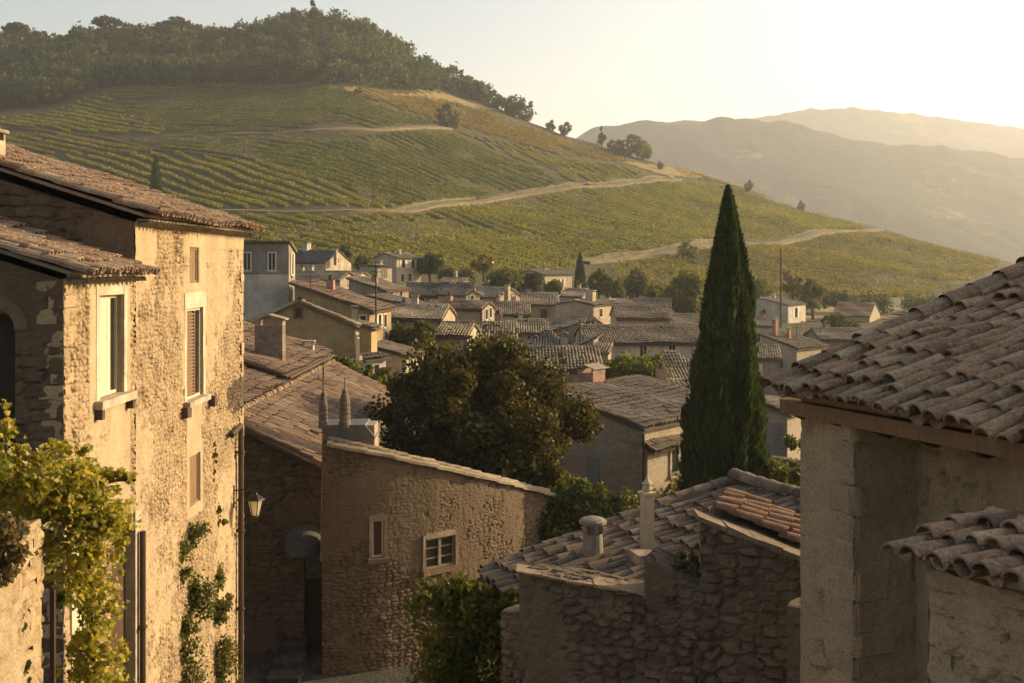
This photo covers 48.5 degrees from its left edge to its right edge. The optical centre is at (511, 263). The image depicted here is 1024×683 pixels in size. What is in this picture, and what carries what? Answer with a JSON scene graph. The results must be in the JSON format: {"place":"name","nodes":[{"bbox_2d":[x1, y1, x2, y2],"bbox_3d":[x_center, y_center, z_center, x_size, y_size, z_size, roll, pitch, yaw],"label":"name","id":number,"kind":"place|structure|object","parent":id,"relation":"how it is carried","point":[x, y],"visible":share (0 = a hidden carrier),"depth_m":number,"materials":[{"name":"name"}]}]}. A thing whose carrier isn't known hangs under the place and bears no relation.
{"place":"outdoors","nodes":[
{"label":"outdoors","id":0,"kind":"place"},
{"bbox_2d":[0,126,242,158],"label":"dirt track","id":1,"kind":"structure","parent":0,"point":[116,140],"depth_m":407.31,"materials":[{"name":"beige soil"}]},
{"bbox_2d":[163,125,452,136],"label":"dirt track","id":2,"kind":"structure","parent":0,"point":[354,128],"depth_m":416.29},
{"bbox_2d":[244,649,476,682],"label":"street","id":3,"kind":"structure","parent":0,"point":[257,667],"depth_m":31.24,"materials":[{"name":"stone"}]},
{"bbox_2d":[331,86,505,112],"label":"dry grass field","id":4,"kind":"structure","parent":0,"point":[452,98],"depth_m":546.98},
{"bbox_2d":[214,178,682,213],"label":"dirt track","id":5,"kind":"structure","parent":0,"point":[474,202],"depth_m":341.58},
{"bbox_2d":[0,32,1014,680],"bbox_3d":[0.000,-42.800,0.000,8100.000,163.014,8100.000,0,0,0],"label":"ground","id":6,"kind":"structure","parent":0,"point":[312,564],"depth_m":402.76,"materials":[{"name":"green plant"}]},
{"bbox_2d":[0,518,55,682],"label":"terrace wall","id":7,"kind":"structure","parent":6,"relation":"on","point":[22,594],"depth_m":10.79,"materials":[{"name":"stone"}]},
{"bbox_2d":[0,511,38,587],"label":"creeper","id":8,"kind":"object","parent":7,"relation":"attached to","point":[15,549],"visible":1,"depth_m":10.16,"materials":[{"name":"green plant"}]},
{"bbox_2d":[0,399,141,682],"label":"grape vine","id":9,"kind":"object","parent":7,"relation":"attached to","point":[64,492],"visible":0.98,"depth_m":11.58,"materials":[{"name":"green plant"}]},
{"bbox_2d":[6,131,151,155],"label":"vineyard","id":10,"kind":"object","parent":6,"relation":"on","point":[19,134],"visible":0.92,"depth_m":403.97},
{"bbox_2d":[0,91,163,133],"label":"vineyard","id":11,"kind":"object","parent":6,"relation":"on","point":[93,116],"visible":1,"depth_m":448.53,"materials":[{"name":"plant"}]},
{"bbox_2d":[0,129,267,682],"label":"stone house","id":12,"kind":"structure","parent":6,"relation":"on","point":[121,322],"depth_m":20.74,"materials":[{"name":"stone"}]},
{"bbox_2d":[0,314,14,450],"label":"window","id":13,"kind":"structure","parent":12,"relation":"in","point":[7,332],"depth_m":17.20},
{"bbox_2d":[94,284,136,419],"bbox_3d":[-6.693,1.421,18.981,0.334,2.157,1.660,0,0,0],"label":"window","id":14,"kind":"structure","parent":12,"relation":"in","point":[106,306],"depth_m":19.04,"materials":[{"name":"paint"}]},
{"bbox_2d":[111,508,139,682],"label":"door","id":15,"kind":"structure","parent":12,"relation":"in","point":[119,628],"depth_m":20.10,"materials":[{"name":"brown wood"}]},
{"bbox_2d":[190,453,197,505],"bbox_3d":[-6.755,4.540,23.960,0.070,1.040,0.807,0,0,0],"label":"window","id":16,"kind":"structure","parent":12,"relation":"in","point":[194,459],"depth_m":24.07,"materials":[{"name":"brown paint"}]},
{"bbox_2d":[181,291,216,418],"bbox_3d":[-6.679,1.871,24.137,0.301,2.557,2.275,0,0,0],"label":"window","id":17,"kind":"structure","parent":12,"relation":"in","point":[193,301],"depth_m":24.04,"materials":[{"name":"paint"}]},
{"bbox_2d":[177,520,223,682],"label":"creeper","id":18,"kind":"object","parent":12,"relation":"attached to","point":[197,593],"visible":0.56,"depth_m":23.30,"materials":[{"name":"green plant"}]},
{"bbox_2d":[213,561,243,682],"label":"creeper","id":19,"kind":"object","parent":12,"relation":"attached to","point":[226,644],"visible":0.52,"depth_m":25.70,"materials":[{"name":"green plant"}]},
{"bbox_2d":[233,485,264,519],"bbox_3d":[-6.312,5.729,27.300,0.775,0.820,0.407,0,0,0],"label":"wall lantern","id":20,"kind":"object","parent":12,"relation":"attached to","point":[255,499],"depth_m":27.25,"materials":[{"name":"metal"}]},
{"bbox_2d":[45,150,395,207],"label":"vineyard","id":21,"kind":"object","parent":6,"relation":"on","point":[343,199],"visible":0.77,"depth_m":336.39,"materials":[{"name":"plant"}]},
{"bbox_2d":[0,6,536,121],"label":"woodland","id":22,"kind":"object","parent":6,"relation":"on","point":[40,66],"visible":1,"depth_m":539.35,"materials":[{"name":"green plant"}]},
{"bbox_2d":[107,82,433,132],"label":"vineyard","id":23,"kind":"object","parent":6,"relation":"on","point":[220,101],"visible":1,"depth_m":460.09,"materials":[{"name":"plant"}]},
{"bbox_2d":[243,236,297,322],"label":"village house","id":24,"kind":"structure","parent":6,"relation":"on","point":[269,269],"depth_m":74.83,"materials":[{"name":"grey stone"}]},
{"bbox_2d":[266,638,307,682],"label":"stone steps","id":25,"kind":"structure","parent":6,"relation":"on","point":[288,663],"depth_m":31.37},
{"bbox_2d":[245,275,362,363],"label":"village house","id":26,"kind":"structure","parent":6,"relation":"on","point":[340,337],"depth_m":59.74,"materials":[{"name":"brown stone"}]},
{"bbox_2d":[243,313,394,651],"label":"stone house","id":27,"kind":"structure","parent":6,"relation":"on","point":[283,380],"depth_m":33.01,"materials":[{"name":"stone"}]},
{"bbox_2d":[306,578,321,648],"bbox_3d":[-5.720,10.400,33.260,0.600,2.400,0.080,0,0,0],"label":"door","id":28,"kind":"structure","parent":27,"relation":"in","point":[313,586],"depth_m":33.22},
{"bbox_2d":[295,242,352,270],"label":"village house","id":29,"kind":"structure","parent":6,"relation":"on","point":[306,256],"depth_m":172.42,"materials":[{"name":"stone"}]},
{"bbox_2d":[295,264,355,288],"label":"village house","id":30,"kind":"structure","parent":6,"relation":"on","point":[339,276],"depth_m":136.99,"materials":[{"name":"tile"}]},
{"bbox_2d":[288,275,396,357],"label":"village house","id":31,"kind":"structure","parent":6,"relation":"on","point":[329,294],"depth_m":72.88,"materials":[{"name":"tile"}]},
{"bbox_2d":[129,129,566,204],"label":"vineyard","id":32,"kind":"object","parent":6,"relation":"on","point":[412,184],"visible":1,"depth_m":391.47,"materials":[{"name":"plant"}]},
{"bbox_2d":[331,354,393,391],"bbox_3d":[-7.288,5.388,53.917,2.187,2.169,5.211,0,0,-45],"label":"bush","id":33,"kind":"object","parent":6,"relation":"on","point":[381,375],"visible":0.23,"depth_m":54.02,"materials":[{"name":"green plant"}]},
{"bbox_2d":[349,319,382,356],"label":"village house","id":34,"kind":"structure","parent":6,"relation":"on","point":[367,330],"depth_m":63.56,"materials":[{"name":"paint"}]},
{"bbox_2d":[348,352,391,377],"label":"village house","id":35,"kind":"structure","parent":6,"relation":"on","point":[377,360],"depth_m":57.50,"materials":[{"name":"tile"}]},
{"bbox_2d":[357,254,393,282],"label":"village house","id":36,"kind":"structure","parent":6,"relation":"on","point":[385,272],"depth_m":167.34,"materials":[{"name":"stone"}]},
{"bbox_2d":[345,274,411,297],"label":"village house","id":37,"kind":"structure","parent":6,"relation":"on","point":[363,285],"depth_m":111.29,"materials":[{"name":"brown ceramic"}]},
{"bbox_2d":[372,249,421,285],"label":"village house","id":38,"kind":"structure","parent":6,"relation":"on","point":[404,269],"depth_m":193.81,"materials":[{"name":"grey tile"}]},
{"bbox_2d":[377,339,424,449],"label":"village house","id":39,"kind":"structure","parent":6,"relation":"on","point":[396,351],"depth_m":66.34,"materials":[{"name":"tile"}]},
{"bbox_2d":[389,320,437,358],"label":"tree","id":40,"kind":"object","parent":6,"relation":"on","point":[400,334],"visible":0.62,"depth_m":76.86,"materials":[{"name":"green plant"}]},
{"bbox_2d":[391,295,456,344],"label":"village house","id":41,"kind":"structure","parent":6,"relation":"on","point":[413,312],"depth_m":91.57,"materials":[{"name":"tile"}]},
{"bbox_2d":[416,252,444,283],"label":"tree","id":42,"kind":"object","parent":6,"relation":"on","point":[429,263],"visible":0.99,"depth_m":194.79,"materials":[{"name":"green plant"}]},
{"bbox_2d":[318,362,555,673],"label":"stone house","id":43,"kind":"structure","parent":6,"relation":"on","point":[395,524],"depth_m":31.66,"materials":[{"name":"brown stone"}]},
{"bbox_2d":[367,514,390,564],"bbox_3d":[-3.701,7.602,31.476,0.639,1.346,0.271,0,0,-22],"label":"window","id":44,"kind":"structure","parent":43,"relation":"in","point":[375,521],"depth_m":31.51,"materials":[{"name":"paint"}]},
{"bbox_2d":[420,529,461,576],"bbox_3d":[-2.039,8.221,32.480,1.345,1.170,0.250,0,0,-39],"label":"window","id":45,"kind":"structure","parent":43,"relation":"in","point":[438,547],"depth_m":32.50,"materials":[{"name":"beige glass"}]},
{"bbox_2d":[405,279,477,301],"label":"village house","id":46,"kind":"structure","parent":6,"relation":"on","point":[425,291],"depth_m":129.40,"materials":[{"name":"tile"}]},
{"bbox_2d":[435,102,461,129],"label":"oak tree","id":47,"kind":"object","parent":6,"relation":"on","point":[448,119],"visible":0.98,"depth_m":484.39,"materials":[{"name":"green plant"}]},
{"bbox_2d":[434,301,480,411],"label":"village house","id":48,"kind":"structure","parent":6,"relation":"on","point":[459,331],"depth_m":80.64,"materials":[{"name":"tile"}]},
{"bbox_2d":[436,288,482,299],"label":"village house","id":49,"kind":"structure","parent":6,"relation":"on","point":[459,294],"depth_m":118.96,"materials":[{"name":"tile"}]},
{"bbox_2d":[401,569,518,682],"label":"bush","id":50,"kind":"object","parent":6,"relation":"on","point":[477,636],"visible":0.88,"depth_m":19.00,"materials":[{"name":"green plant"}]},
{"bbox_2d":[428,284,496,320],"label":"village house","id":51,"kind":"structure","parent":6,"relation":"on","point":[479,310],"depth_m":105.96,"materials":[{"name":"grey stone"}]},
{"bbox_2d":[469,252,495,282],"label":"tree","id":52,"kind":"object","parent":6,"relation":"on","point":[485,262],"visible":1,"depth_m":204.50,"materials":[{"name":"green plant"}]},
{"bbox_2d":[362,322,603,491],"bbox_3d":[-1.067,6.982,43.040,9.019,9.435,7.628,0,0,0],"label":"broadleaf tree","id":53,"kind":"object","parent":6,"relation":"on","point":[517,426],"visible":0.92,"depth_m":41.43,"materials":[{"name":"green plant"}]},
{"bbox_2d":[345,88,639,162],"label":"vineyard","id":54,"kind":"object","parent":6,"relation":"on","point":[569,145],"visible":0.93,"depth_m":515.84,"materials":[{"name":"plant"}]},
{"bbox_2d":[476,310,517,344],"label":"village house","id":55,"kind":"structure","parent":6,"relation":"on","point":[510,325],"depth_m":86.45,"materials":[{"name":"tile"}]},
{"bbox_2d":[477,284,519,302],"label":"village house","id":56,"kind":"structure","parent":6,"relation":"on","point":[490,293],"depth_m":151.77,"materials":[{"name":"grey tile"}]},
{"bbox_2d":[483,266,524,288],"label":"tree","id":57,"kind":"object","parent":6,"relation":"on","point":[502,277],"visible":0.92,"depth_m":179.28,"materials":[{"name":"green plant"}]},
{"bbox_2d":[500,604,519,682],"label":"rubble wall","id":58,"kind":"structure","parent":6,"relation":"on","point":[510,645],"depth_m":17.27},
{"bbox_2d":[491,294,530,320],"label":"village house","id":59,"kind":"structure","parent":6,"relation":"on","point":[511,308],"depth_m":113.67,"materials":[{"name":"brown ceramic"}]},
{"bbox_2d":[506,312,548,344],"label":"village house","id":60,"kind":"structure","parent":6,"relation":"on","point":[530,328],"depth_m":96.42,"materials":[{"name":"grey tile"}]},
{"bbox_2d":[515,272,543,292],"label":"tree","id":61,"kind":"object","parent":6,"relation":"on","point":[532,282],"visible":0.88,"depth_m":185.04,"materials":[{"name":"green plant"}]},
{"bbox_2d":[520,289,558,324],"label":"village house","id":62,"kind":"structure","parent":6,"relation":"on","point":[541,305],"depth_m":142.28,"materials":[{"name":"grey tile"}]},
{"bbox_2d":[518,266,571,292],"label":"village house","id":63,"kind":"structure","parent":6,"relation":"on","point":[563,277],"depth_m":213.77,"materials":[{"name":"stone"}]},
{"bbox_2d":[239,180,863,272],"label":"vineyard","id":64,"kind":"object","parent":6,"relation":"on","point":[800,220],"visible":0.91,"depth_m":333.78,"materials":[{"name":"plant"}]},
{"bbox_2d":[528,329,576,347],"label":"village house","id":65,"kind":"structure","parent":6,"relation":"on","point":[548,337],"depth_m":82.48,"materials":[{"name":"tile"}]},
{"bbox_2d":[470,133,646,182],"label":"vineyard","id":66,"kind":"object","parent":6,"relation":"on","point":[586,173],"visible":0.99,"depth_m":475.11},
{"bbox_2d":[521,330,603,383],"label":"village house","id":67,"kind":"structure","parent":6,"relation":"on","point":[579,355],"depth_m":70.02,"materials":[{"name":"tile"}]},
{"bbox_2d":[549,317,586,344],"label":"village house","id":68,"kind":"structure","parent":6,"relation":"on","point":[570,327],"depth_m":99.14,"materials":[{"name":"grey tile"}]},
{"bbox_2d":[516,563,645,682],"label":"rubble wall","id":69,"kind":"structure","parent":6,"relation":"on","point":[579,625],"depth_m":16.19,"materials":[{"name":"stone"}]},
{"bbox_2d":[497,175,665,194],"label":"dry stone wall","id":70,"kind":"structure","parent":6,"relation":"on","point":[577,183],"depth_m":429.61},
{"bbox_2d":[552,286,615,323],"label":"village house","id":71,"kind":"structure","parent":6,"relation":"on","point":[590,304],"depth_m":126.63,"materials":[{"name":"stone"}]},
{"bbox_2d":[586,267,609,298],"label":"tree","id":72,"kind":"object","parent":6,"relation":"on","point":[600,274],"visible":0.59,"depth_m":199.83,"materials":[{"name":"green plant"}]},
{"bbox_2d":[552,472,654,516],"bbox_3d":[3.433,8.867,41.712,2.925,2.779,5.517,0,0,27],"label":"bush","id":73,"kind":"object","parent":6,"relation":"on","point":[619,501],"visible":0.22,"depth_m":40.42,"materials":[{"name":"green plant"}]},
{"bbox_2d":[599,274,625,298],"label":"tree","id":74,"kind":"object","parent":6,"relation":"on","point":[611,286],"visible":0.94,"depth_m":186.84,"materials":[{"name":"green plant"}]},
{"bbox_2d":[550,363,689,508],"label":"stone house","id":75,"kind":"structure","parent":6,"relation":"on","point":[633,444],"depth_m":49.44,"materials":[{"name":"stone"}]},
{"bbox_2d":[586,455,599,492],"bbox_3d":[3.518,9.351,49.608,0.720,1.919,0.060,0,0,39],"label":"door","id":76,"kind":"structure","parent":75,"relation":"in","point":[592,463],"depth_m":49.54,"materials":[{"name":"grey paint"}]},
{"bbox_2d":[614,134,649,157],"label":"oak tree","id":77,"kind":"object","parent":6,"relation":"on","point":[637,147],"visible":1,"depth_m":534.35,"materials":[{"name":"green plant"}]},
{"bbox_2d":[574,320,699,361],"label":"village house","id":78,"kind":"structure","parent":6,"relation":"on","point":[642,339],"depth_m":92.60,"materials":[{"name":"tile"}]},
{"bbox_2d":[621,266,652,299],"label":"tree","id":79,"kind":"object","parent":6,"relation":"on","point":[636,282],"visible":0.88,"depth_m":190.86,"materials":[{"name":"green plant"}]},
{"bbox_2d":[477,468,800,672],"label":"tiled house","id":80,"kind":"structure","parent":6,"relation":"on","point":[623,544],"depth_m":19.85,"materials":[{"name":"tile"}]},
{"bbox_2d":[609,304,672,323],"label":"village house","id":81,"kind":"structure","parent":6,"relation":"on","point":[639,314],"depth_m":119.03,"materials":[{"name":"tile"}]},
{"bbox_2d":[603,349,678,379],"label":"tree","id":82,"kind":"object","parent":6,"relation":"on","point":[644,364],"visible":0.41,"depth_m":73.41,"materials":[{"name":"green plant"}]},
{"bbox_2d":[583,239,713,259],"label":"dry stone wall","id":83,"kind":"structure","parent":6,"relation":"on","point":[670,246],"depth_m":312.18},
{"bbox_2d":[650,350,689,378],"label":"village house","id":84,"kind":"structure","parent":6,"relation":"on","point":[676,361],"depth_m":73.78,"materials":[{"name":"tile"}]},
{"bbox_2d":[643,547,706,682],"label":"rubble wall","id":85,"kind":"structure","parent":6,"relation":"on","point":[672,622],"depth_m":15.51,"materials":[{"name":"stone"}]},
{"bbox_2d":[675,549,699,573],"bbox_3d":[2.432,4.069,15.573,0.389,0.339,0.336,0,0,0],"label":"wall plant","id":86,"kind":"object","parent":85,"relation":"on","point":[693,565],"depth_m":15.58,"materials":[{"name":"green plant"}]},
{"bbox_2d":[662,269,704,312],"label":"tree","id":87,"kind":"object","parent":6,"relation":"on","point":[687,287],"visible":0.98,"depth_m":168.76,"materials":[{"name":"green plant"}]},
{"bbox_2d":[674,184,771,490],"bbox_3d":[7.682,4.434,39.971,3.705,14.532,3.956,0,0,-41],"label":"cypress tree","id":88,"kind":"object","parent":6,"relation":"on","point":[723,420],"visible":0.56,"depth_m":39.22,"materials":[{"name":"green plant"}]},
{"bbox_2d":[692,487,800,682],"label":"rubble wall","id":89,"kind":"structure","parent":6,"relation":"on","point":[749,562],"depth_m":15.13,"materials":[{"name":"stone"}]},
{"bbox_2d":[756,344,781,394],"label":"village house","id":90,"kind":"structure","parent":6,"relation":"on","point":[769,359],"depth_m":96.20,"materials":[{"name":"grey tile"}]},
{"bbox_2d":[755,293,806,322],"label":"village house","id":91,"kind":"structure","parent":6,"relation":"on","point":[793,311],"depth_m":194.26,"materials":[{"name":"paint"}]},
{"bbox_2d":[761,434,800,486],"bbox_3d":[10.389,7.678,43.503,1.797,2.272,12.153,0,0,15],"label":"bush","id":92,"kind":"object","parent":6,"relation":"on","point":[780,471],"visible":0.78,"depth_m":38.49,"materials":[{"name":"green plant"}]},
{"bbox_2d":[764,395,801,459],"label":"village house","id":93,"kind":"structure","parent":6,"relation":"on","point":[779,426],"depth_m":52.37,"materials":[{"name":"grey stone"}]},
{"bbox_2d":[779,267,805,299],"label":"tree","id":94,"kind":"object","parent":6,"relation":"on","point":[793,280],"visible":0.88,"depth_m":214.27,"materials":[{"name":"green plant"}]},
{"bbox_2d":[757,317,828,371],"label":"village house","id":95,"kind":"structure","parent":6,"relation":"on","point":[794,347],"depth_m":106.98,"materials":[{"name":"tile"}]},
{"bbox_2d":[787,596,800,682],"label":"rubble wall","id":96,"kind":"structure","parent":6,"relation":"on","point":[793,641],"depth_m":13.14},
{"bbox_2d":[610,230,999,300],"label":"vineyard","id":97,"kind":"object","parent":6,"relation":"on","point":[839,258],"visible":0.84,"depth_m":332.16,"materials":[{"name":"plant"}]},
{"bbox_2d":[803,320,864,348],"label":"village house","id":98,"kind":"structure","parent":6,"relation":"on","point":[831,336],"depth_m":121.90,"materials":[{"name":"grey tile"}]},
{"bbox_2d":[820,311,860,328],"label":"tree","id":99,"kind":"object","parent":6,"relation":"on","point":[840,321],"visible":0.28,"depth_m":149.59,"materials":[{"name":"green plant"}]},
{"bbox_2d":[833,300,880,322],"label":"village house","id":100,"kind":"structure","parent":6,"relation":"on","point":[866,311],"depth_m":204.19,"materials":[{"name":"tile"}]},
{"bbox_2d":[881,506,1023,682],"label":"lean to","id":101,"kind":"object","parent":6,"relation":"on","point":[973,562],"visible":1,"depth_m":7.61,"materials":[{"name":"tile"}]},
{"bbox_2d":[0,0,1023,137],"label":"sky","id":102,"kind":"structure","parent":0,"point":[586,64],"materials":[{"name":"white"}]},
{"bbox_2d":[536,479,619,541],"bbox_3d":[2.256,8.647,37.093,4.660,3.311,2.399,0,0,-18],"label":"bush","id":103,"kind":"object","parent":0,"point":[564,515],"visible":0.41,"depth_m":36.61,"materials":[{"name":"green plant"}]},
{"bbox_2d":[615,157,703,178],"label":"dry grass field","id":104,"kind":"structure","parent":0,"point":[670,172],"depth_m":520.64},
{"bbox_2d":[583,228,883,264],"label":"dirt track","id":105,"kind":"structure","parent":0,"point":[808,236],"depth_m":329.00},
{"bbox_2d":[576,117,1023,263],"bbox_3d":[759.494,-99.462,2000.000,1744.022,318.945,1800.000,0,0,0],"label":"hill","id":106,"kind":"structure","parent":0,"point":[972,201],"depth_m":1770.40,"materials":[{"name":"beige"}]},
{"bbox_2d":[806,307,902,320],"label":"dry grass field","id":107,"kind":"structure","parent":0,"point":[820,314],"depth_m":222.99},
{"bbox_2d":[797,278,827,320],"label":"tree","id":108,"kind":"object","parent":107,"relation":"on","point":[811,292],"visible":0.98,"depth_m":202.87,"materials":[{"name":"green plant"}]},
{"bbox_2d":[819,286,856,308],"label":"tree","id":109,"kind":"object","parent":107,"relation":"on","point":[832,298],"visible":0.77,"depth_m":224.28,"materials":[{"name":"green plant"}]},
{"bbox_2d":[850,290,894,314],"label":"tree","id":110,"kind":"object","parent":107,"relation":"on","point":[884,302],"visible":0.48,"depth_m":220.80,"materials":[{"name":"green plant"}]},
{"bbox_2d":[807,295,937,312],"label":"mown meadow","id":111,"kind":"structure","parent":0,"point":[896,300],"depth_m":253.53,"materials":[{"name":"green plant"}]},
{"bbox_2d":[897,290,936,312],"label":"tree","id":112,"kind":"object","parent":111,"relation":"on","point":[907,302],"visible":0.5,"depth_m":227.36,"materials":[{"name":"green plant"}]},
{"bbox_2d":[752,107,1023,157],"bbox_3d":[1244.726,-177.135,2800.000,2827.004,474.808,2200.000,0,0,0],"label":"hill","id":113,"kind":"structure","parent":0,"point":[880,126],"depth_m":2887.09,"materials":[{"name":"beige"}]},
{"bbox_2d":[761,256,1023,682],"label":"tiled house","id":114,"kind":"structure","parent":0,"point":[912,419],"depth_m":11.35,"materials":[{"name":"tile"}]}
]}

